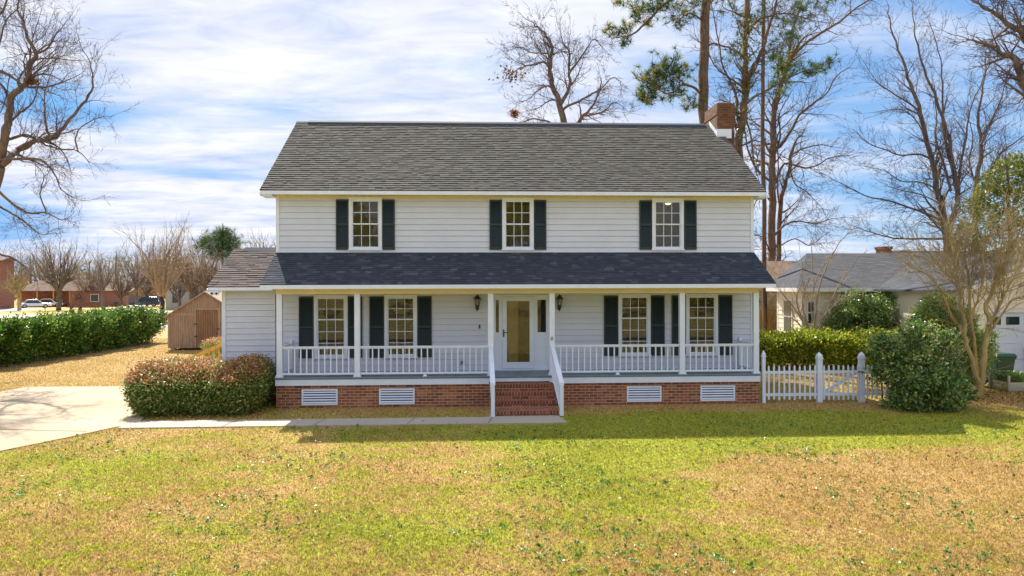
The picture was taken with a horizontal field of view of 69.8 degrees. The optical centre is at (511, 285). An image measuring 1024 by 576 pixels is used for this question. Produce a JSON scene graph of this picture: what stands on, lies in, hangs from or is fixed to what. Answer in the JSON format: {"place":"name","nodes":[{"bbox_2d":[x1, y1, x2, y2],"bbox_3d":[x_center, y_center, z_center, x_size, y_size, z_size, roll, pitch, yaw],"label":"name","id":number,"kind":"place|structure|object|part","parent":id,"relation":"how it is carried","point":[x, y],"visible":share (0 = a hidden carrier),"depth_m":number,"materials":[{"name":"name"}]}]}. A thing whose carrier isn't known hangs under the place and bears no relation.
{"place":"outdoors","nodes":[
{"label":"outdoors","id":0,"kind":"place"},
{"bbox_2d":[0,308,47,311],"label":"pavement","id":1,"kind":"structure","parent":0,"point":[12,309],"depth_m":110.59,"materials":[{"name":"grey concrete"}]},
{"bbox_2d":[0,265,32,309],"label":"tree","id":2,"kind":"object","parent":1,"relation":"on","point":[19,289],"visible":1,"depth_m":106.80,"materials":[{"name":"brown plant"}]},
{"bbox_2d":[16,299,51,307],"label":"parked car","id":3,"kind":"object","parent":1,"relation":"on","point":[29,302],"visible":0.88,"depth_m":118.03,"materials":[{"name":"white metal"}]},
{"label":"side window","id":4,"kind":"part","parent":3,"relation":"part of","materials":[{"name":"black glass"}]},
{"bbox_2d":[0,386,145,451],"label":"driveway","id":5,"kind":"structure","parent":0,"point":[34,415],"depth_m":19.47,"materials":[{"name":"concrete"}]},
{"bbox_2d":[0,305,171,318],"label":"street","id":6,"kind":"structure","parent":0,"point":[54,314],"depth_m":87.10,"materials":[{"name":"grey asphalt"}]},
{"bbox_2d":[129,296,159,306],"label":"parked car","id":7,"kind":"object","parent":6,"relation":"on","point":[152,301],"visible":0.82,"depth_m":124.58,"materials":[{"name":"black metal"}]},
{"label":"side window","id":8,"kind":"part","parent":7,"relation":"part of","materials":[{"name":"black glass"}]},
{"bbox_2d":[162,269,217,309],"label":"house","id":9,"kind":"structure","parent":0,"point":[171,301],"depth_m":109.67,"materials":[{"name":"beige brick"}]},
{"bbox_2d":[172,295,177,302],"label":"window","id":10,"kind":"structure","parent":9,"relation":"in","point":[174,300],"depth_m":109.64,"materials":[{"name":"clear glass"}]},
{"bbox_2d":[0,288,1023,575],"bbox_3d":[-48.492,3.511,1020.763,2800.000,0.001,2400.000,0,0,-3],"label":"ground","id":11,"kind":"structure","parent":0,"point":[486,462],"depth_m":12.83,"materials":[{"name":"green plant"}]},
{"bbox_2d":[0,257,15,308],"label":"house","id":12,"kind":"structure","parent":11,"relation":"on","point":[6,299],"depth_m":115.26,"materials":[{"name":"red brick"}]},
{"bbox_2d":[0,246,26,280],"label":"tree","id":13,"kind":"object","parent":11,"relation":"on","point":[14,254],"visible":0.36,"depth_m":150.94,"materials":[{"name":"grey plant"}]},
{"bbox_2d":[14,253,48,283],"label":"bare tree","id":14,"kind":"object","parent":11,"relation":"on","point":[28,266],"visible":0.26,"depth_m":159.27,"materials":[{"name":"grey plant"}]},
{"bbox_2d":[12,247,57,281],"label":"tree","id":15,"kind":"object","parent":11,"relation":"on","point":[34,277],"visible":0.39,"depth_m":149.66,"materials":[{"name":"brown plant"}]},
{"bbox_2d":[37,299,66,306],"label":"parked car","id":16,"kind":"object","parent":11,"relation":"on","point":[52,302],"visible":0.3,"depth_m":125.34,"materials":[{"name":"white metal"}]},
{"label":"side window","id":17,"kind":"part","parent":16,"relation":"part of","materials":[{"name":"black glass"}]},
{"bbox_2d":[20,236,90,309],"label":"tree","id":18,"kind":"object","parent":11,"relation":"on","point":[61,280],"visible":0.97,"depth_m":107.91,"materials":[{"name":"brown plant"}]},
{"bbox_2d":[14,277,127,306],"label":"house","id":19,"kind":"structure","parent":11,"relation":"on","point":[92,298],"depth_m":126.51,"materials":[{"name":"red brick"}]},
{"bbox_2d":[90,294,98,301],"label":"window","id":20,"kind":"structure","parent":19,"relation":"in","point":[93,297],"depth_m":123.88,"materials":[{"name":"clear glass"}]},
{"bbox_2d":[0,0,142,302],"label":"tree","id":21,"kind":"object","parent":11,"relation":"on","point":[9,118],"visible":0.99,"depth_m":28.86,"materials":[{"name":"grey plant"}]},
{"bbox_2d":[20,76,42,85],"bbox_3d":[-18.737,-8.009,28.595,0.830,0.448,0.673,0,0,-41],"label":"bird nest","id":22,"kind":"object","parent":21,"relation":"attached to","point":[33,80],"visible":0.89,"depth_m":28.53,"materials":[{"name":"brown plant"}]},
{"bbox_2d":[64,300,80,314],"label":"pollarded tree","id":23,"kind":"object","parent":11,"relation":"on","point":[73,305],"visible":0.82,"depth_m":81.94,"materials":[{"name":"brown plant"}]},
{"bbox_2d":[71,290,89,308],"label":"tree","id":24,"kind":"object","parent":11,"relation":"on","point":[79,298],"visible":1,"depth_m":111.86,"materials":[{"name":"brown plant"}]},
{"bbox_2d":[74,301,86,312],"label":"pollarded tree","id":25,"kind":"object","parent":11,"relation":"on","point":[80,307],"visible":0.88,"depth_m":81.94,"materials":[{"name":"brown plant"}]},
{"bbox_2d":[61,254,108,279],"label":"bare tree","id":26,"kind":"object","parent":11,"relation":"on","point":[89,266],"visible":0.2,"depth_m":164.39,"materials":[{"name":"grey plant"}]},
{"bbox_2d":[0,303,170,366],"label":"hedge","id":27,"kind":"object","parent":11,"relation":"on","point":[22,339],"visible":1,"depth_m":35.59,"materials":[{"name":"green plant"}]},
{"bbox_2d":[69,257,101,291],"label":"tree","id":28,"kind":"object","parent":11,"relation":"on","point":[92,279],"visible":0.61,"depth_m":123.70,"materials":[{"name":"brown plant"}]},
{"bbox_2d":[14,266,165,299],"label":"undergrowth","id":29,"kind":"object","parent":11,"relation":"on","point":[152,293],"depth_m":179.46,"materials":[{"name":"brown plant"}]},
{"bbox_2d":[75,249,122,310],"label":"tree","id":30,"kind":"object","parent":11,"relation":"on","point":[103,284],"visible":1,"depth_m":94.90,"materials":[{"name":"brown plant"}]},
{"bbox_2d":[84,250,147,284],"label":"bare tree","id":31,"kind":"object","parent":11,"relation":"on","point":[115,258],"visible":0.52,"depth_m":149.75,"materials":[{"name":"grey plant"}]},
{"bbox_2d":[101,256,145,307],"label":"tree","id":32,"kind":"object","parent":11,"relation":"on","point":[120,288],"visible":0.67,"depth_m":117.61,"materials":[{"name":"brown plant"}]},
{"bbox_2d":[114,248,158,306],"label":"tree","id":33,"kind":"object","parent":11,"relation":"on","point":[136,285],"visible":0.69,"depth_m":109.85,"materials":[{"name":"brown plant"}]},
{"bbox_2d":[110,255,162,306],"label":"tree","id":34,"kind":"object","parent":11,"relation":"on","point":[146,292],"visible":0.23,"depth_m":124.69,"materials":[{"name":"brown plant"}]},
{"bbox_2d":[128,295,159,304],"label":"board fence","id":35,"kind":"object","parent":11,"relation":"on","point":[132,298],"visible":0.23,"depth_m":139.73,"materials":[{"name":"grey wood"}]},
{"bbox_2d":[113,213,215,313],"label":"tree","id":36,"kind":"object","parent":11,"relation":"on","point":[162,266],"visible":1,"depth_m":72.31,"materials":[{"name":"brown plant"}]},
{"bbox_2d":[144,250,199,306],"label":"tree","id":37,"kind":"object","parent":11,"relation":"on","point":[178,296],"visible":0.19,"depth_m":99.62,"materials":[{"name":"brown plant"}]},
{"bbox_2d":[167,241,217,299],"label":"tree","id":38,"kind":"object","parent":11,"relation":"on","point":[192,288],"visible":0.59,"depth_m":87.63,"materials":[{"name":"brown plant"}]},
{"bbox_2d":[163,291,221,349],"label":"shed","id":39,"kind":"structure","parent":11,"relation":"on","point":[194,321],"depth_m":39.06,"materials":[{"name":"brown wood"}]},
{"bbox_2d":[194,310,218,346],"bbox_3d":[-16.248,2.260,39.077,1.310,1.968,0.056,0,0,-3],"label":"door","id":40,"kind":"structure","parent":39,"relation":"in","point":[206,323],"depth_m":39.08,"materials":[{"name":"brown wood"}]},
{"bbox_2d":[172,248,221,297],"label":"tree","id":41,"kind":"object","parent":11,"relation":"on","point":[196,292],"visible":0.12,"depth_m":95.27,"materials":[{"name":"brown plant"}]},
{"bbox_2d":[119,351,275,417],"bbox_3d":[-8.437,2.616,20.113,3.920,1.603,3.108,0,0,-3],"label":"hedge","id":42,"kind":"object","parent":11,"relation":"on","point":[238,385],"visible":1,"depth_m":19.18,"materials":[{"name":"green plant"}]},
{"bbox_2d":[183,222,215,267],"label":"tree","id":43,"kind":"object","parent":11,"relation":"on","point":[197,251],"visible":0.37,"depth_m":119.03,"materials":[{"name":"brown plant"}]},
{"bbox_2d":[187,343,221,359],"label":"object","id":44,"kind":"structure","parent":11,"relation":"on","point":[209,350],"depth_m":26.01,"materials":[{"name":"wood"}]},
{"bbox_2d":[184,243,231,290],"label":"tree","id":45,"kind":"object","parent":11,"relation":"on","point":[207,279],"visible":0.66,"depth_m":84.81,"materials":[{"name":"brown plant"}]},
{"bbox_2d":[200,335,221,359],"bbox_3d":[-12.168,2.794,33.506,3.893,1.258,1.862,0,0,-3],"label":"hedge","id":46,"kind":"object","parent":11,"relation":"on","point":[212,342],"visible":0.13,"depth_m":32.91,"materials":[{"name":"beige plant"}]},
{"bbox_2d":[184,223,253,265],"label":"pine tree","id":47,"kind":"object","parent":11,"relation":"on","point":[225,239],"visible":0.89,"depth_m":104.28,"materials":[{"name":"green plant"}]},
{"bbox_2d":[235,229,275,247],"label":"tree","id":48,"kind":"object","parent":11,"relation":"on","point":[254,242],"visible":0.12,"depth_m":74.97,"materials":[{"name":"grey plant"}]},
{"bbox_2d":[246,225,275,246],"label":"tree","id":49,"kind":"object","parent":11,"relation":"on","point":[261,242],"visible":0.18,"depth_m":69.18,"materials":[{"name":"brown plant"}]},
{"bbox_2d":[117,415,566,428],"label":"walkway","id":50,"kind":"structure","parent":11,"relation":"on","point":[497,420],"depth_m":18.07,"materials":[{"name":"concrete"}]},
{"bbox_2d":[7,418,491,430],"bbox_3d":[-6.272,3.359,17.927,11.672,0.006,1.131,0,0,-5],"label":"walkway joint","id":51,"kind":"object","parent":50,"relation":"on","point":[226,424],"visible":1,"depth_m":17.27,"materials":[{"name":"grey concrete"}]},
{"bbox_2d":[1,227,802,302],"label":"woods","id":52,"kind":"object","parent":11,"relation":"on","point":[98,260],"visible":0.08,"depth_m":165.94,"materials":[{"name":"brown plant"}]},
{"bbox_2d":[207,103,775,416],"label":"house","id":53,"kind":"structure","parent":11,"relation":"on","point":[519,268],"depth_m":21.83,"materials":[{"name":"white wood"}]},
{"bbox_2d":[314,295,347,358],"bbox_3d":[-5.345,1.204,21.689,1.025,1.877,0.167,0,0,-3],"label":"window","id":54,"kind":"structure","parent":53,"relation":"in","point":[344,298],"depth_m":21.68,"materials":[{"name":"white glass"}]},
{"bbox_2d":[348,197,382,249],"bbox_3d":[-4.335,-1.839,21.727,1.012,1.579,0.145,0,0,-3],"label":"window","id":55,"kind":"structure","parent":53,"relation":"in","point":[351,199],"depth_m":21.70,"materials":[{"name":"white paint"}]},
{"bbox_2d":[384,295,417,357],"bbox_3d":[-3.298,1.198,21.788,1.003,1.877,0.167,0,0,-3],"label":"window","id":56,"kind":"structure","parent":53,"relation":"in","point":[387,319],"depth_m":21.78,"materials":[{"name":"white glass"}]},
{"bbox_2d":[507,301,517,361],"bbox_3d":[-0.043,1.401,21.990,0.457,2.129,0.035,0,0,-3],"label":"wooden door","id":57,"kind":"structure","parent":53,"relation":"in","point":[512,306],"depth_m":21.98,"materials":[{"name":"wood"}]},
{"bbox_2d":[502,297,533,368],"bbox_3d":[0.187,1.390,21.876,0.946,2.139,0.076,0,0,-3],"label":"storm door","id":58,"kind":"structure","parent":53,"relation":"in","point":[505,365],"depth_m":21.87,"materials":[{"name":"white paint"}]},
{"bbox_2d":[502,197,534,249],"bbox_3d":[0.177,-1.851,21.946,0.980,1.579,0.145,0,0,-3],"label":"window","id":59,"kind":"structure","parent":53,"relation":"in","point":[504,199],"depth_m":21.91,"materials":[{"name":"white paint"}]},
{"bbox_2d":[618,294,651,356],"bbox_3d":[3.685,1.179,22.127,1.018,1.877,0.167,0,0,-3],"label":"window","id":60,"kind":"structure","parent":53,"relation":"in","point":[647,297],"depth_m":22.12,"materials":[{"name":"white paint"}]},
{"bbox_2d":[652,198,684,249],"bbox_3d":[4.702,-1.863,22.166,1.004,1.579,0.145,0,0,-3],"label":"window","id":61,"kind":"structure","parent":53,"relation":"in","point":[662,200],"depth_m":22.14,"materials":[{"name":"white paint"}]},
{"bbox_2d":[686,294,717,355],"bbox_3d":[5.741,1.174,22.227,1.024,1.877,0.167,0,0,-3],"label":"window","id":62,"kind":"structure","parent":53,"relation":"in","point":[715,319],"depth_m":22.21,"materials":[{"name":"white glass"}]},
{"bbox_2d":[0,419,1023,575],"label":"weeds","id":63,"kind":"object","parent":11,"relation":"on","point":[717,555],"visible":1,"depth_m":11.20,"materials":[{"name":"green plant"}]},
{"bbox_2d":[4,384,1023,508],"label":"fallen leaves","id":64,"kind":"object","parent":11,"relation":"on","point":[588,495],"visible":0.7,"depth_m":15.86,"materials":[{"name":"brown plant"}]},
{"bbox_2d":[485,0,643,122],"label":"tree","id":65,"kind":"object","parent":11,"relation":"on","point":[558,100],"visible":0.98,"depth_m":40.14,"materials":[{"name":"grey plant"}]},
{"bbox_2d":[509,109,519,117],"bbox_3d":[0.102,-9.421,39.976,0.683,0.737,0.720,0,0,37],"label":"bird nest","id":66,"kind":"object","parent":65,"relation":"on","point":[514,113],"visible":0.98,"depth_m":39.92,"materials":[{"name":"brown plant"}]},
{"bbox_2d":[598,0,753,123],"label":"pine tree","id":67,"kind":"object","parent":11,"relation":"on","point":[658,76],"visible":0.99,"depth_m":33.83,"materials":[{"name":"green plant"}]},
{"bbox_2d":[678,0,846,220],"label":"tree","id":68,"kind":"object","parent":11,"relation":"on","point":[745,83],"visible":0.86,"depth_m":29.84,"materials":[{"name":"brown plant"}]},
{"bbox_2d":[759,309,776,333],"bbox_3d":[13.303,2.266,38.635,2.230,2.156,0.060,0,0,-3],"label":"wooden fence","id":69,"kind":"object","parent":11,"relation":"on","point":[771,322],"visible":0.16,"depth_m":38.62,"materials":[{"name":"brown wood"}]},
{"bbox_2d":[710,0,848,331],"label":"pine tree","id":70,"kind":"object","parent":11,"relation":"on","point":[809,71],"visible":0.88,"depth_m":36.92,"materials":[{"name":"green plant"}]},
{"bbox_2d":[757,240,806,324],"bbox_3d":[13.495,0.409,39.618,6.958,5.900,6.844,0,0,-3],"label":"bare shrub","id":71,"kind":"object","parent":11,"relation":"on","point":[772,303],"visible":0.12,"depth_m":39.15,"materials":[{"name":"brown plant"}]},
{"bbox_2d":[757,117,858,260],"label":"tree","id":72,"kind":"object","parent":11,"relation":"on","point":[782,193],"visible":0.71,"depth_m":50.90,"materials":[{"name":"brown plant"}]},
{"bbox_2d":[739,0,891,260],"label":"tree","id":73,"kind":"object","parent":11,"relation":"on","point":[793,51],"visible":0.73,"depth_m":49.86,"materials":[{"name":"brown plant"}]},
{"bbox_2d":[769,215,874,330],"bbox_3d":[13.106,0.129,31.564,4.126,6.462,2.450,0,0,10],"label":"bare shrub","id":74,"kind":"object","parent":11,"relation":"on","point":[802,318],"visible":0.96,"depth_m":31.37,"materials":[{"name":"brown plant"}]},
{"bbox_2d":[759,322,899,370],"bbox_3d":[12.394,2.461,30.072,8.752,1.866,3.462,0,0,-3],"label":"hedge","id":75,"kind":"object","parent":11,"relation":"on","point":[801,345],"visible":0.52,"depth_m":28.99,"materials":[{"name":"green plant"}]},
{"bbox_2d":[761,350,923,402],"bbox_3d":[9.857,2.598,21.167,5.419,1.510,0.170,0,0,-3],"label":"picket fence","id":76,"kind":"object","parent":11,"relation":"on","point":[817,372],"visible":0.56,"depth_m":21.05,"materials":[{"name":"white paint"}]},
{"bbox_2d":[823,365,862,399],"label":"picket gate","id":77,"kind":"structure","parent":76,"relation":"attached to","point":[853,372],"depth_m":21.11,"materials":[{"name":"white paint"}]},
{"bbox_2d":[820,281,902,362],"bbox_3d":[16.167,1.518,32.015,5.053,3.679,4.198,0,0,-33],"label":"shrub","id":78,"kind":"object","parent":11,"relation":"on","point":[859,306],"visible":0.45,"depth_m":31.53,"materials":[{"name":"green plant"}]},
{"bbox_2d":[759,246,1018,308],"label":"house","id":79,"kind":"structure","parent":11,"relation":"on","point":[877,249],"depth_m":44.78,"materials":[{"name":"grey"}]},
{"bbox_2d":[766,253,1023,371],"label":"house","id":80,"kind":"structure","parent":11,"relation":"on","point":[878,272],"depth_m":32.80,"materials":[{"name":"grey"}]},
{"bbox_2d":[783,299,792,332],"bbox_3d":[12.837,1.395,34.177,0.038,1.600,1.000,0,0,-3],"label":"window","id":81,"kind":"structure","parent":80,"relation":"in","point":[786,323],"depth_m":34.15,"materials":[{"name":"white glass"}]},
{"bbox_2d":[806,300,815,324],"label":"window","id":82,"kind":"structure","parent":80,"relation":"in","point":[808,311],"depth_m":32.82,"materials":[{"name":"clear glass"}]},
{"bbox_2d":[988,313,1023,371],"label":"garage door","id":83,"kind":"structure","parent":80,"relation":"in","point":[1015,321],"depth_m":27.17,"materials":[{"name":"white paint"}]},
{"bbox_2d":[805,0,1016,251],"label":"tree","id":84,"kind":"object","parent":11,"relation":"on","point":[934,161],"visible":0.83,"depth_m":41.91,"materials":[{"name":"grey plant"}]},
{"bbox_2d":[862,309,986,412],"bbox_3d":[11.379,1.953,20.333,3.211,2.833,3.246,0,0,-3],"label":"shrub","id":85,"kind":"object","parent":11,"relation":"on","point":[914,353],"visible":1,"depth_m":19.67,"materials":[{"name":"green plant"}]},
{"bbox_2d":[865,281,1021,387],"bbox_3d":[14.017,1.583,23.165,4.386,3.552,3.541,0,0,-3],"label":"shrub","id":86,"kind":"object","parent":11,"relation":"on","point":[922,309],"visible":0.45,"depth_m":23.14,"materials":[{"name":"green plant"}]},
{"bbox_2d":[870,153,1023,395],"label":"crape myrtle","id":87,"kind":"object","parent":11,"relation":"on","point":[978,372],"visible":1,"depth_m":22.21,"materials":[{"name":"brown plant"}]},
{"bbox_2d":[921,0,1023,110],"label":"tree","id":88,"kind":"object","parent":11,"relation":"on","point":[1017,65],"visible":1,"depth_m":26.01,"materials":[{"name":"brown plant"}]},
{"bbox_2d":[926,21,1023,252],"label":"tree","id":89,"kind":"object","parent":11,"relation":"on","point":[980,153],"visible":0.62,"depth_m":37.90,"materials":[{"name":"brown plant"}]},
{"bbox_2d":[939,145,1023,257],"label":"evergreen tree","id":90,"kind":"object","parent":11,"relation":"on","point":[1008,165],"visible":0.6,"depth_m":30.72,"materials":[{"name":"green plant"}]},
{"bbox_2d":[988,370,1023,391],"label":"planter","id":91,"kind":"object","parent":11,"relation":"on","point":[1011,380],"visible":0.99,"depth_m":23.30,"materials":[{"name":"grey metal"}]},
{"bbox_2d":[0,0,1023,282],"label":"sky","id":92,"kind":"structure","parent":0,"point":[222,86],"materials":[{"name":"blue"}]},
{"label":"driveway","id":93,"kind":"structure","parent":0,"visible":0},
{"bbox_2d":[985,352,1017,383],"bbox_3d":[16.358,2.789,24.671,0.728,1.087,0.838,0,0,-3],"label":"wheelie bin","id":94,"kind":"object","parent":93,"relation":"on","point":[1006,359],"visible":0.43,"depth_m":24.33,"materials":[{"name":"plastic"}]}
]}

